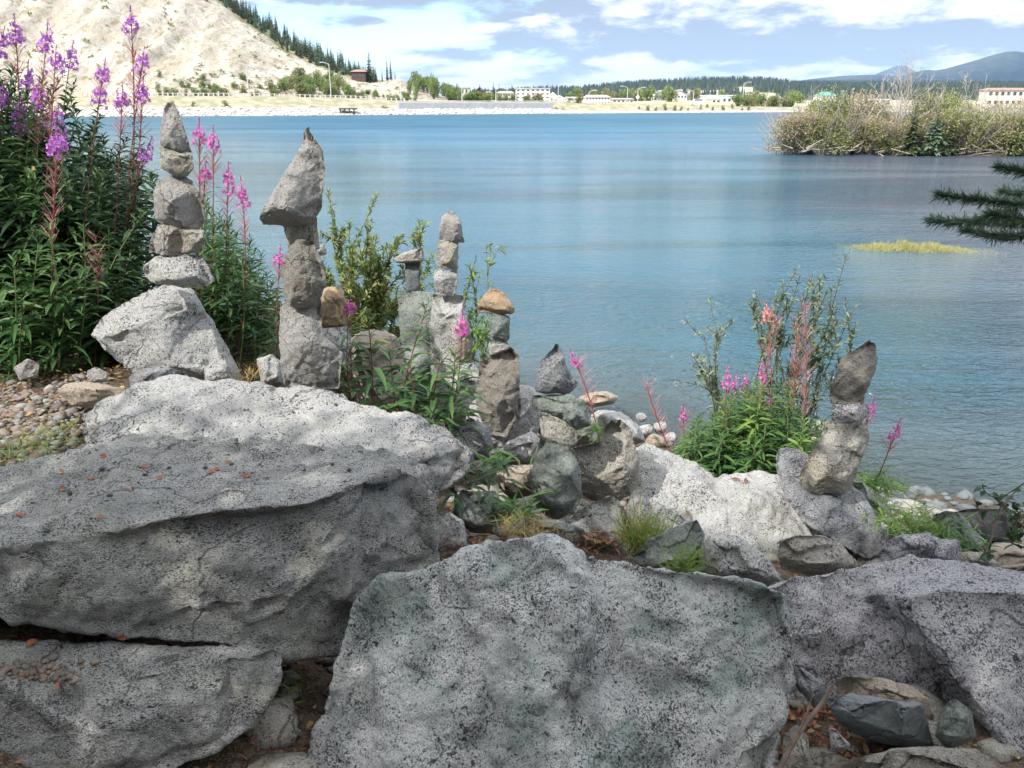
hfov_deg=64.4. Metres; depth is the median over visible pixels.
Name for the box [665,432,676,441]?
rock
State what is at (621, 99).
building
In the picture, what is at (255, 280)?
fireweed
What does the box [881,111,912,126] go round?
willow shrub
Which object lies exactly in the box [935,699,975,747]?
rock
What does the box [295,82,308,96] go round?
leafy bush
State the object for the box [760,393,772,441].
fireweed
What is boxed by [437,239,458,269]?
balanced stone
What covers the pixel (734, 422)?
fireweed
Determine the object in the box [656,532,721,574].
grass tuft
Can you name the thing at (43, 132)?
fireweed
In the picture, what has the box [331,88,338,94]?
leafy bush
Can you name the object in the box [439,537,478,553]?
leafy tuft
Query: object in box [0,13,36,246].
fireweed
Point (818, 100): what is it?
bare tree
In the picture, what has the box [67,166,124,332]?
fireweed
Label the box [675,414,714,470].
fireweed
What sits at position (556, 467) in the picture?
balanced stone
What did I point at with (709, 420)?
fireweed
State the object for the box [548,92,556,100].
building
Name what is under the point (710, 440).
fireweed
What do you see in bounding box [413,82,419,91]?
leafy bush
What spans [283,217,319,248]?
balanced stone
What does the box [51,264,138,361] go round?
fireweed
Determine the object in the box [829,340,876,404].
balanced stone
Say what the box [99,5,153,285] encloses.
fireweed
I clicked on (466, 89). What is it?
building
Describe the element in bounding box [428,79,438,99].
leafy bush
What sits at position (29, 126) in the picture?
fireweed
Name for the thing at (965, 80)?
bare tree
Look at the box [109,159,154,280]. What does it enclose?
fireweed
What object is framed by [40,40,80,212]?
fireweed
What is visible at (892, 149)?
driftwood
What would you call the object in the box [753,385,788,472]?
fireweed
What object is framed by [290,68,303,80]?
leafy bush
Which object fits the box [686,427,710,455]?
fireweed
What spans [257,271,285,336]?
fireweed
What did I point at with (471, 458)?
rock
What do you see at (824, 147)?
willow shrub
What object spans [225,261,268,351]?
fireweed
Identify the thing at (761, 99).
leafy bush
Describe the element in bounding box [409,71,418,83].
leafy bush
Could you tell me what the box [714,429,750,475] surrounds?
fireweed
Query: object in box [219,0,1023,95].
sky
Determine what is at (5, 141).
fireweed
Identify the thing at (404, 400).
fireweed
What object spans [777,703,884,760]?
orange litter
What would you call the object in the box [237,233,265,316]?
fireweed
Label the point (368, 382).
fireweed
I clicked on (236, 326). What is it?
fireweed
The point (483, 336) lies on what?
leafy sprig
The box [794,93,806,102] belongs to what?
leafy bush
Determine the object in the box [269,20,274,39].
spruce tree
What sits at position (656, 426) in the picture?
rock
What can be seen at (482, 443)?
rock
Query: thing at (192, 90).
leafy bush
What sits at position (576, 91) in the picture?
leafy bush
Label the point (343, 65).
spruce tree
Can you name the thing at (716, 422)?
fireweed
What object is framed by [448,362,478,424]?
rock
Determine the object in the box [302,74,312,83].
leafy bush
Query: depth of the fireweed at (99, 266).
3.94 m
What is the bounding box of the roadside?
[13,95,970,106]
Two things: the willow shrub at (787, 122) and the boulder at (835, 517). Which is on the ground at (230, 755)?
the boulder at (835, 517)
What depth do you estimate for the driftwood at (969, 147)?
51.79 m
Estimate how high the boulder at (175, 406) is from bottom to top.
0.721 m
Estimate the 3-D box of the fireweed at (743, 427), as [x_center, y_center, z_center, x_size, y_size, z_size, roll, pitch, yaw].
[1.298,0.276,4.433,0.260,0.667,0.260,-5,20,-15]
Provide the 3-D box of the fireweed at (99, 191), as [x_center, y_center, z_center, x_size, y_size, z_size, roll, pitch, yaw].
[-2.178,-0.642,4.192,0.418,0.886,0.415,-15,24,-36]
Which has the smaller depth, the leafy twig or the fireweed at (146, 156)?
the leafy twig
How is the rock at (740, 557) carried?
on the ground at (230, 755)
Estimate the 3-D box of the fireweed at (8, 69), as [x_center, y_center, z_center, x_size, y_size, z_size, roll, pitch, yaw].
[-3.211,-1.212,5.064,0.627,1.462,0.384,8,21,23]
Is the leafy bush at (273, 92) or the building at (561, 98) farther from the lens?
the building at (561, 98)
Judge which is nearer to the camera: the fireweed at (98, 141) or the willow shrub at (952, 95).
the fireweed at (98, 141)
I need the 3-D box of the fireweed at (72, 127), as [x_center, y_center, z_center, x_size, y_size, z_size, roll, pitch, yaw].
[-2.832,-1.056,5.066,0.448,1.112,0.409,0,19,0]
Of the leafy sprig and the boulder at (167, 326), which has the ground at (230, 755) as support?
the boulder at (167, 326)
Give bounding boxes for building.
[456,87,470,95]
[496,91,513,100]
[515,88,550,100]
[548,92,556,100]
[553,96,565,100]
[583,95,609,102]
[610,98,633,101]
[672,90,687,99]
[698,95,734,101]
[705,98,721,101]
[813,92,835,99]
[977,88,1023,107]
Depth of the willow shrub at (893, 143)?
52.37 m
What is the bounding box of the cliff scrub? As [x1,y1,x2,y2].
[2,0,411,97]
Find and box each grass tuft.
[0,409,88,467]
[0,416,98,458]
[0,432,72,461]
[233,359,278,385]
[275,657,331,726]
[476,507,535,540]
[504,509,569,538]
[579,482,684,554]
[605,497,672,555]
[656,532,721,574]
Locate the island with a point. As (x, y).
(992, 154)
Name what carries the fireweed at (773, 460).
on the boulder at (757, 511)
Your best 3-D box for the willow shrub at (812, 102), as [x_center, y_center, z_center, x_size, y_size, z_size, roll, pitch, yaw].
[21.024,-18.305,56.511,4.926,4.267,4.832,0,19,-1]
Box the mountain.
[803,51,1023,84]
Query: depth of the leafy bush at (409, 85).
278.73 m
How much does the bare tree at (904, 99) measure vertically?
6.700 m
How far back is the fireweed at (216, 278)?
3.90 m
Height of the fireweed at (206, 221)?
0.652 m
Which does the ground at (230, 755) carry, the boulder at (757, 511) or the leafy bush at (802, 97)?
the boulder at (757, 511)
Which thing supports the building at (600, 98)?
on the town ground at (687, 102)
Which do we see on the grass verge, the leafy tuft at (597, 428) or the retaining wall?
the retaining wall
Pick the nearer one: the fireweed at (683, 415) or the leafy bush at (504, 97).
the fireweed at (683, 415)
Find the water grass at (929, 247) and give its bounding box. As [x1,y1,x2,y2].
[840,238,997,255]
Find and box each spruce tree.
[236,1,240,15]
[239,0,243,19]
[250,8,258,28]
[255,4,258,22]
[258,14,264,32]
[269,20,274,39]
[274,14,278,32]
[275,25,280,40]
[282,33,285,46]
[283,23,286,38]
[284,25,291,45]
[294,35,298,55]
[298,41,302,57]
[303,38,307,56]
[308,40,312,63]
[314,50,319,65]
[318,44,320,61]
[320,49,326,66]
[330,49,334,70]
[338,51,348,75]
[365,51,373,82]
[385,58,388,80]
[389,63,392,79]
[895,105,924,155]
[917,112,947,155]
[920,157,1023,246]
[940,120,958,155]
[1004,119,1023,155]
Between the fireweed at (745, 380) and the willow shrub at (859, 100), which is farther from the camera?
the willow shrub at (859, 100)
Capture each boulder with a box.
[0,433,439,662]
[0,639,283,767]
[82,374,469,503]
[91,285,243,380]
[307,533,796,767]
[626,443,834,555]
[767,554,1023,756]
[776,447,886,558]
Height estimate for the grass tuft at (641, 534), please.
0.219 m
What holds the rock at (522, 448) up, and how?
on the rock at (522, 475)
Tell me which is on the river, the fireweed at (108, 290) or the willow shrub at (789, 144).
the willow shrub at (789, 144)
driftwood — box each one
[749,139,822,152]
[798,142,883,154]
[846,144,929,155]
[922,144,1023,154]
[924,139,1003,153]
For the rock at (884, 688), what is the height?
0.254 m
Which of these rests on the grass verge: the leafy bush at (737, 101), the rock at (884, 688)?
the leafy bush at (737, 101)
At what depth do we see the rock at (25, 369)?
3.46 m
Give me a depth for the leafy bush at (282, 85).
254.94 m
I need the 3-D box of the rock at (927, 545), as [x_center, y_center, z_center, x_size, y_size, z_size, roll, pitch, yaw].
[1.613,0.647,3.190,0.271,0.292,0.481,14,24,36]
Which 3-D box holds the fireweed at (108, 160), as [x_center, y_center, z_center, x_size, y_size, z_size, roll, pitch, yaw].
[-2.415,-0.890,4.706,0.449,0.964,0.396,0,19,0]
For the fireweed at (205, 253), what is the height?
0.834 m
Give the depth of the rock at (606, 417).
6.24 m
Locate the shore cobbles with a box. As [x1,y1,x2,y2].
[591,413,1023,514]
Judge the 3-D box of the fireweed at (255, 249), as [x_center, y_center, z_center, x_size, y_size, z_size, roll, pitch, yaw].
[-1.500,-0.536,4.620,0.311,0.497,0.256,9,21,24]
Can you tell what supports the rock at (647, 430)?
on the ground at (230, 755)
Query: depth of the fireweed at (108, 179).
4.77 m
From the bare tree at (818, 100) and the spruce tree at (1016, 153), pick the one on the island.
the spruce tree at (1016, 153)
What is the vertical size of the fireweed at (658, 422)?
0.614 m
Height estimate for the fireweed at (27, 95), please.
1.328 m
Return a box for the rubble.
[243,433,1023,767]
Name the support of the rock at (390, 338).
on the ground at (230, 755)
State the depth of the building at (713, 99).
349.42 m
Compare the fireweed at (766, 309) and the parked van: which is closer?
the fireweed at (766, 309)
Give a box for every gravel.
[0,371,113,470]
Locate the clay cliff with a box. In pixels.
[0,0,447,100]
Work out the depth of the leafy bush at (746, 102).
298.47 m
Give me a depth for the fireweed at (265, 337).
4.30 m
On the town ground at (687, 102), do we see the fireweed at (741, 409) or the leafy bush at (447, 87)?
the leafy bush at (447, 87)
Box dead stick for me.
[777,684,832,767]
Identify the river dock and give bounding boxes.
[338,108,357,114]
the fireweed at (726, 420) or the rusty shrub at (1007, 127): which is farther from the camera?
the rusty shrub at (1007, 127)
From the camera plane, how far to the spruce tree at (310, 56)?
322.56 m
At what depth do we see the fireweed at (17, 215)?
4.05 m
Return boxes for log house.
[474,87,484,94]
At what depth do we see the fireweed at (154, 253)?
3.98 m
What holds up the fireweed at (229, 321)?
on the ground at (230, 755)
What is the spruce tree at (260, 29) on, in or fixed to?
on the hillside
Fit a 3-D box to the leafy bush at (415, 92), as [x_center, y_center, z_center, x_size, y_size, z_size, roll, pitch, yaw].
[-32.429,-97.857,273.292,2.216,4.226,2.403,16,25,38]
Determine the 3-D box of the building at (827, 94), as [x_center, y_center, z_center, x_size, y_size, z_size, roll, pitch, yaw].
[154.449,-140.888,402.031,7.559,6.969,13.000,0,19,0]
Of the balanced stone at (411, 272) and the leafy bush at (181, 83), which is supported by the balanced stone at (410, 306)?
the balanced stone at (411, 272)
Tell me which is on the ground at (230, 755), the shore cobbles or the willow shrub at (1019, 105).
the shore cobbles
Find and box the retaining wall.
[398,102,552,108]
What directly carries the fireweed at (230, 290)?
on the ground at (230, 755)
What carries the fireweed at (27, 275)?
on the ground at (230, 755)
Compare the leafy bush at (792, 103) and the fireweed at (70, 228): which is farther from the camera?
the leafy bush at (792, 103)
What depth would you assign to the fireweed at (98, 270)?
3.65 m
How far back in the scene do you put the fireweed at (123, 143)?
5.08 m
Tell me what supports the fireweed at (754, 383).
on the ground at (230, 755)
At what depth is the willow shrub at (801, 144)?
52.58 m
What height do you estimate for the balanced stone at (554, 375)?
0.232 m
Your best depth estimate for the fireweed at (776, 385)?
4.71 m
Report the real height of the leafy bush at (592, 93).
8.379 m
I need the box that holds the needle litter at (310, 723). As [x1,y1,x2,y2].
[0,347,1020,758]
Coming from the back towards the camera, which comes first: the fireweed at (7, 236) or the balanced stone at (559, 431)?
the fireweed at (7, 236)
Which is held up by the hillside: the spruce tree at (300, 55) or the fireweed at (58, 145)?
the spruce tree at (300, 55)
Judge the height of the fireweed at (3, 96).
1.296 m
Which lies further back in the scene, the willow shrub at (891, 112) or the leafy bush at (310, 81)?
the leafy bush at (310, 81)
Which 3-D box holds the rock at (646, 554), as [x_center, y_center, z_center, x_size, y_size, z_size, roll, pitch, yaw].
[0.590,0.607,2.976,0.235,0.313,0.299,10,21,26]
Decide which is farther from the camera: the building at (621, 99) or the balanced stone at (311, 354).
the building at (621, 99)
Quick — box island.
[766,145,1022,155]
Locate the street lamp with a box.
[319,62,331,97]
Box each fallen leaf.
[25,639,37,646]
[116,636,126,640]
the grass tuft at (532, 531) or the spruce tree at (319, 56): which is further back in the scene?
the spruce tree at (319, 56)
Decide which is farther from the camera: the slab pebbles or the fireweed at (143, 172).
the fireweed at (143, 172)
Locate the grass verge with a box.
[10,96,1016,110]
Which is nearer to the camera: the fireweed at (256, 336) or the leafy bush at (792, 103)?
the fireweed at (256, 336)
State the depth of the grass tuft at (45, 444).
2.80 m
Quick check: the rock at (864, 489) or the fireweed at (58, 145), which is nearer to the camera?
the fireweed at (58, 145)
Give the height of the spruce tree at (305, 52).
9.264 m
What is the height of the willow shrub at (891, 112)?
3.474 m
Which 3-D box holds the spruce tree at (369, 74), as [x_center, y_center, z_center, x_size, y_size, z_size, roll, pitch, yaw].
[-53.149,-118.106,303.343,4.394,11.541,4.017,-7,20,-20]
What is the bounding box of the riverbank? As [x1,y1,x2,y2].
[0,107,1011,116]
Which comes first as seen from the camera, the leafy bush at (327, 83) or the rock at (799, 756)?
the rock at (799, 756)
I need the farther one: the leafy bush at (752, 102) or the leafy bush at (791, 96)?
the leafy bush at (791, 96)
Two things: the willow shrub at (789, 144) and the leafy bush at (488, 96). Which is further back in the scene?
the leafy bush at (488, 96)
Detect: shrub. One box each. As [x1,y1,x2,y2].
[326,274,402,412]
[756,112,819,153]
[770,126,830,153]
[772,106,842,153]
[774,89,839,143]
[780,130,798,153]
[789,107,872,155]
[796,83,881,148]
[813,101,861,123]
[813,116,864,153]
[819,106,882,153]
[819,119,854,153]
[825,88,894,122]
[841,115,893,153]
[844,116,906,153]
[849,101,892,123]
[854,101,898,125]
[864,122,903,153]
[874,121,924,155]
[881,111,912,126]
[884,119,928,153]
[886,86,953,125]
[893,106,957,154]
[905,81,983,115]
[909,99,1009,153]
[912,108,989,153]
[921,118,975,155]
[924,86,989,117]
[955,125,995,154]
[959,105,980,122]
[976,103,1005,124]
[977,100,1022,120]
[979,121,1011,151]
[981,125,1011,151]
[982,103,1023,156]
[983,96,1023,117]
[990,108,1023,152]
[991,118,1023,148]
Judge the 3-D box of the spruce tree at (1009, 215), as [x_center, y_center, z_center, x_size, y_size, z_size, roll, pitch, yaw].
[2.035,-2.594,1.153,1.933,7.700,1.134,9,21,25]
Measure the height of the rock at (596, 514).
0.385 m
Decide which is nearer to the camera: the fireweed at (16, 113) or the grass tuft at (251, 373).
the grass tuft at (251, 373)
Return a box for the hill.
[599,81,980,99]
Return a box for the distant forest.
[456,75,1023,99]
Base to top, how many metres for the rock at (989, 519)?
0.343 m
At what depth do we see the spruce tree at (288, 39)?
361.56 m
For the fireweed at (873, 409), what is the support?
on the rock at (864, 489)
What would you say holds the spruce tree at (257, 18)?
on the hillside
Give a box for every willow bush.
[318,187,435,401]
[427,243,506,429]
[672,296,734,424]
[747,254,866,450]
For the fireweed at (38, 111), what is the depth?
4.24 m
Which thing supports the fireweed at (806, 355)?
on the ground at (230, 755)
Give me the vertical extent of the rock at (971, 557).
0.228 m
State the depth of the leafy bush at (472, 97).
269.08 m
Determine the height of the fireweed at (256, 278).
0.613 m
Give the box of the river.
[12,112,1023,506]
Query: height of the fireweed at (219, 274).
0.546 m
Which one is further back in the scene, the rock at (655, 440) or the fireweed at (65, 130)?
the rock at (655, 440)
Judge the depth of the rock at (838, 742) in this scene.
1.85 m
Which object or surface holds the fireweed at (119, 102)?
on the ground at (230, 755)
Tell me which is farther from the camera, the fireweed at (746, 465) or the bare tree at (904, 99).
the bare tree at (904, 99)
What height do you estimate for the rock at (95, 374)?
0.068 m
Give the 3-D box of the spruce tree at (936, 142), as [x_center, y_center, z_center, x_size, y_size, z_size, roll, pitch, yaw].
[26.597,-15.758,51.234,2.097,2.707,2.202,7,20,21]
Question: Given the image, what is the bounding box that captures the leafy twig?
[973,483,1023,570]
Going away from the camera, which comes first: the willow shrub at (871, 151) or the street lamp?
the willow shrub at (871, 151)
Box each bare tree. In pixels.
[795,84,836,121]
[866,46,935,149]
[874,69,934,123]
[883,71,951,120]
[958,72,1005,119]
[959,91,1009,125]
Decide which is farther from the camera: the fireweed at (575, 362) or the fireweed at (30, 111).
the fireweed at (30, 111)
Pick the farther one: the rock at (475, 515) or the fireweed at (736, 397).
the fireweed at (736, 397)
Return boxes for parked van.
[689,99,703,104]
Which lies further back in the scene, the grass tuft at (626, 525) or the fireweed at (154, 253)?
the fireweed at (154, 253)
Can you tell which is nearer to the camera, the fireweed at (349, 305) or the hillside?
the fireweed at (349, 305)
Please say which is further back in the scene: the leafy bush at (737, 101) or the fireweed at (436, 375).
the leafy bush at (737, 101)
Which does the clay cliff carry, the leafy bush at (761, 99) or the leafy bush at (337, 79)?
the leafy bush at (337, 79)
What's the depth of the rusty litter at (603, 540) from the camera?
3.26 m
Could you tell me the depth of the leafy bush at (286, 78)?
258.01 m
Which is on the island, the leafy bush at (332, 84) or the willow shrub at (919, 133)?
the willow shrub at (919, 133)
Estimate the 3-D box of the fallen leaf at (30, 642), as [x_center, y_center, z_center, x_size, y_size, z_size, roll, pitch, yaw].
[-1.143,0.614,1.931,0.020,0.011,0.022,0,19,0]
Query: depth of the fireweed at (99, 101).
3.82 m
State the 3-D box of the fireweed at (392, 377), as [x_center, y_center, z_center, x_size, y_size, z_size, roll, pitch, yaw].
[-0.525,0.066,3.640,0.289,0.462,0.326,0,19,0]
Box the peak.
[875,66,915,75]
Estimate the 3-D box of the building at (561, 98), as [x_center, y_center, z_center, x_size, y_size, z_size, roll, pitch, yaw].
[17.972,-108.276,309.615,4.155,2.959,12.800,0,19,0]
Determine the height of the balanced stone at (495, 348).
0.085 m
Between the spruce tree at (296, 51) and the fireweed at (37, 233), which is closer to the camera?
the fireweed at (37, 233)
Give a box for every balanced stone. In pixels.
[143,254,214,287]
[149,225,204,255]
[153,175,204,228]
[159,146,193,176]
[160,102,192,152]
[259,127,324,225]
[279,299,342,388]
[281,239,325,308]
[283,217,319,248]
[393,248,423,262]
[397,290,434,412]
[405,262,419,291]
[429,294,474,419]
[434,267,457,296]
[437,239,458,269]
[439,211,464,242]
[475,347,519,436]
[478,288,514,313]
[488,342,509,355]
[490,313,509,342]
[531,394,590,429]
[531,437,582,519]
[535,344,577,393]
[539,416,577,448]
[799,421,869,494]
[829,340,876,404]
[831,403,870,422]
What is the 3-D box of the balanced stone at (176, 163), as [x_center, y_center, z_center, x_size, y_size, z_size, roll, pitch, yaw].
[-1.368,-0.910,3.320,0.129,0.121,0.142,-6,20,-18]
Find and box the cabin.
[350,70,367,80]
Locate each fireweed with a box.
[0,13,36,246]
[0,26,7,153]
[0,59,38,248]
[0,64,20,143]
[0,67,28,158]
[0,69,44,207]
[0,74,26,206]
[0,75,70,213]
[0,76,47,203]
[0,77,12,199]
[0,81,32,218]
[0,91,70,217]
[0,103,61,307]
[0,109,17,197]
[0,110,28,217]
[0,164,54,317]
[0,166,90,326]
[0,173,16,352]
[0,175,44,281]
[0,183,49,343]
[0,211,16,283]
[0,212,19,265]
[0,225,42,356]
[0,234,71,378]
[0,250,51,380]
[0,283,57,383]
[0,302,29,369]
[1,96,26,204]
[2,75,49,281]
[3,86,30,158]
[3,88,43,145]
[3,179,64,265]
[4,122,96,340]
[4,185,88,333]
[5,223,76,351]
[8,20,54,260]
[18,219,95,379]
[21,45,65,267]
[21,102,66,274]
[22,75,51,157]
[24,84,51,172]
[25,295,91,378]
[29,125,75,373]
[29,170,110,350]
[30,77,85,239]
[32,117,84,236]
[32,247,98,376]
[37,116,113,291]
[37,254,104,355]
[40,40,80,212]
[41,137,93,266]
[45,123,78,266]
[49,221,115,375]
[50,164,94,255]
[51,121,83,190]
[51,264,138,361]
[54,93,102,206]
[55,78,114,341]
[60,109,107,215]
[60,173,119,286]
[62,192,140,330]
[64,265,99,331]
[66,207,149,362]
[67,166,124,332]
[68,119,86,169]
[72,58,112,285]
[72,288,131,368]
[76,279,133,367]
[79,124,113,204]
[81,224,106,367]
[82,132,117,217]
[86,82,137,299]
[86,225,134,306]
[89,249,145,314]
[90,145,125,230]
[91,209,149,293]
[92,141,145,240]
[93,155,121,232]
[98,133,130,196]
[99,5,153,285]
[99,136,154,291]
[99,152,154,272]
[101,155,126,232]
[101,178,152,289]
[102,46,151,287]
[105,75,153,292]
[109,149,125,182]
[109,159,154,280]
[113,154,143,210]
[119,168,147,233]
[129,252,195,296]
[131,168,159,290]
[132,170,161,288]
[139,285,153,292]
[179,117,211,295]
[183,191,236,332]
[185,193,230,308]
[191,161,220,315]
[195,237,236,324]
[196,219,249,337]
[197,205,227,301]
[198,216,235,296]
[200,125,229,315]
[202,207,242,309]
[202,218,237,322]
[204,220,243,298]
[205,204,220,268]
[205,213,248,350]
[206,268,248,321]
[207,245,260,355]
[208,161,242,343]
[208,220,235,300]
[211,263,259,349]
[213,227,248,323]
[213,248,272,368]
[216,232,267,343]
[217,176,263,362]
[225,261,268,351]
[228,233,273,323]
[228,288,280,367]
[229,274,268,339]
[235,248,281,326]
[236,268,283,357]
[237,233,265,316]
[239,308,279,354]
[241,246,273,306]
[241,327,283,386]
[246,276,281,355]
[256,288,280,343]
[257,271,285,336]
[262,244,284,387]
[336,313,381,404]
[340,309,411,411]
[341,295,377,379]
[355,300,444,411]
[365,349,422,411]
[378,362,455,425]
[404,353,470,426]
[410,346,488,439]
[429,308,491,446]
[568,350,602,443]
[643,376,675,452]
[668,433,701,463]
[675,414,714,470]
[676,404,690,444]
[679,412,710,443]
[680,427,712,470]
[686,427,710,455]
[689,445,717,472]
[695,458,713,472]
[699,407,724,467]
[699,430,736,477]
[702,426,726,472]
[703,400,719,436]
[703,424,740,475]
[703,432,733,474]
[705,389,743,474]
[707,406,729,471]
[709,386,740,468]
[710,366,733,469]
[712,397,742,474]
[714,373,737,471]
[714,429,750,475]
[724,378,775,470]
[724,401,765,473]
[725,383,763,469]
[727,381,740,408]
[729,385,762,439]
[730,387,760,436]
[730,388,746,422]
[731,431,770,473]
[736,371,749,436]
[736,381,779,471]
[739,376,775,438]
[739,421,778,473]
[745,398,772,469]
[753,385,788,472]
[756,303,787,461]
[756,309,785,411]
[756,362,767,423]
[759,395,784,460]
[759,411,789,473]
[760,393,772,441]
[762,381,789,444]
[766,409,797,472]
[768,382,807,469]
[771,390,812,470]
[774,417,814,467]
[782,412,813,449]
[784,314,807,441]
[796,295,815,449]
[802,416,827,450]
[802,418,820,452]
[857,395,876,472]
[865,418,902,491]
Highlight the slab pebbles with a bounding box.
[0,652,141,685]
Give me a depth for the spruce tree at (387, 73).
300.44 m
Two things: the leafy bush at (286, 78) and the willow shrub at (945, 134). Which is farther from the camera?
the leafy bush at (286, 78)
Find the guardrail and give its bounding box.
[80,92,396,100]
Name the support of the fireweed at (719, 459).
on the boulder at (757, 511)
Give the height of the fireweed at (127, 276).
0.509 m
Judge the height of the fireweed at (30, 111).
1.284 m
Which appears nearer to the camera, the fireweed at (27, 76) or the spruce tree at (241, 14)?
the fireweed at (27, 76)
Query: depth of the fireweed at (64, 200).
3.84 m
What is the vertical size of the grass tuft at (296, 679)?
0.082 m
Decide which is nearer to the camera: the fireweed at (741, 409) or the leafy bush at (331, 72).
the fireweed at (741, 409)
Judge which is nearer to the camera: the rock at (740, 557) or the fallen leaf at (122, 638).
the fallen leaf at (122, 638)
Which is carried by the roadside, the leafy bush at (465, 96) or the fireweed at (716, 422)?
the leafy bush at (465, 96)
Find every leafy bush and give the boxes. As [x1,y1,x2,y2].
[155,81,160,89]
[169,87,177,95]
[177,78,184,86]
[188,87,197,95]
[199,87,208,94]
[200,80,206,87]
[209,87,218,95]
[264,79,278,91]
[269,87,276,95]
[276,75,289,90]
[276,79,289,91]
[286,75,295,88]
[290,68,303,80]
[291,75,299,84]
[293,80,308,96]
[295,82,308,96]
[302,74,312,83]
[302,76,316,87]
[305,84,316,94]
[310,69,321,82]
[314,75,324,89]
[320,83,329,94]
[321,79,331,92]
[325,69,335,78]
[326,81,335,94]
[331,77,341,85]
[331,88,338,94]
[334,73,345,86]
[341,81,352,97]
[406,81,413,92]
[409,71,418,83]
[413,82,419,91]
[413,86,418,98]
[414,76,421,90]
[420,77,425,91]
[425,77,437,96]
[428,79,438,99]
[444,86,451,99]
[445,88,452,100]
[462,93,468,100]
[468,92,476,100]
[475,91,483,100]
[478,96,485,101]
[484,92,491,100]
[494,93,502,101]
[502,94,510,100]
[531,91,540,101]
[572,86,583,99]
[573,94,583,102]
[588,88,597,94]
[600,87,609,95]
[609,91,620,98]
[618,88,631,97]
[630,88,643,98]
[631,90,640,100]
[640,84,654,100]
[657,87,668,100]
[662,84,679,101]
[687,86,701,100]
[728,94,744,105]
[742,99,749,105]
[747,90,760,98]
[747,96,757,106]
[755,92,767,105]
[766,94,780,106]
[767,97,777,106]
[778,96,788,106]
[786,99,794,106]
[790,93,801,100]
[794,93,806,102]
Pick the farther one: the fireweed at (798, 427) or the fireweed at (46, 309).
the fireweed at (798, 427)
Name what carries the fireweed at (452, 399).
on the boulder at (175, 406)
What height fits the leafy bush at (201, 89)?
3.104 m
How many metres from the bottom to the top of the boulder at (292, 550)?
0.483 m
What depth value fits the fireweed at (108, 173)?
4.71 m
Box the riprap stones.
[38,106,801,116]
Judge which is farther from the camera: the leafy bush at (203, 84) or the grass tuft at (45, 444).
the leafy bush at (203, 84)
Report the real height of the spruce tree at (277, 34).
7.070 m
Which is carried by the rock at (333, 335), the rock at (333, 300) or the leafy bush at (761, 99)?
the rock at (333, 300)
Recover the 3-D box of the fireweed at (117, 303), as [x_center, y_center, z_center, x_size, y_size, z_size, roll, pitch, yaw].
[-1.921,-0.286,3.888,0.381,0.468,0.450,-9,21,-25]
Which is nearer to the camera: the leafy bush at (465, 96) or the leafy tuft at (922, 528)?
the leafy tuft at (922, 528)
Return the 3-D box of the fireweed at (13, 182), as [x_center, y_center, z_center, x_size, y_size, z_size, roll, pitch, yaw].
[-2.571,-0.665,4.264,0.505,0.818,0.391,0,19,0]
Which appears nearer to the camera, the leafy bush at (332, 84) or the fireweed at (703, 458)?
the fireweed at (703, 458)
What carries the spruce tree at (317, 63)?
on the hillside
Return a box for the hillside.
[217,0,384,82]
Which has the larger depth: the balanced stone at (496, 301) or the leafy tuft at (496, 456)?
the balanced stone at (496, 301)
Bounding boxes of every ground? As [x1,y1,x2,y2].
[0,305,1023,767]
[450,98,977,105]
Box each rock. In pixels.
[14,359,38,380]
[58,382,125,407]
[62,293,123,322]
[87,367,106,382]
[129,368,188,386]
[204,355,232,380]
[257,354,282,385]
[318,244,326,255]
[320,287,347,327]
[322,326,351,367]
[348,329,404,410]
[436,511,466,552]
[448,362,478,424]
[451,418,492,459]
[453,490,500,533]
[462,443,473,468]
[466,385,539,464]
[497,431,539,464]
[497,465,532,499]
[523,385,600,447]
[525,519,584,546]
[569,496,626,555]
[572,419,639,500]
[579,391,617,407]
[591,410,644,444]
[625,490,651,533]
[631,520,704,572]
[636,413,646,421]
[639,424,653,436]
[645,434,667,446]
[653,422,666,433]
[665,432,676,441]
[699,533,780,586]
[777,535,858,574]
[783,725,812,767]
[794,664,825,707]
[829,693,933,746]
[829,728,850,752]
[835,676,933,720]
[839,746,1006,767]
[853,481,901,541]
[879,532,961,561]
[887,499,908,509]
[933,511,984,552]
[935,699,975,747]
[958,509,1021,544]
[961,551,1001,567]
[983,542,1023,571]
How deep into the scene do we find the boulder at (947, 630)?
2.27 m
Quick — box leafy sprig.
[445,315,511,367]
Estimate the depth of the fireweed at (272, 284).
4.29 m
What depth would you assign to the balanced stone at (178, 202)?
3.32 m
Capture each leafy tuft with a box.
[435,459,505,518]
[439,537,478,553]
[469,447,536,491]
[487,482,553,535]
[577,422,603,442]
[852,489,1023,551]
[853,461,931,513]
[916,514,1016,559]
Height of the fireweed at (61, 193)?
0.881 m
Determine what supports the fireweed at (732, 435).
on the boulder at (757, 511)
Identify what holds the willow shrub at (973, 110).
on the island
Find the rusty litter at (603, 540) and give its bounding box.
[555,526,633,554]

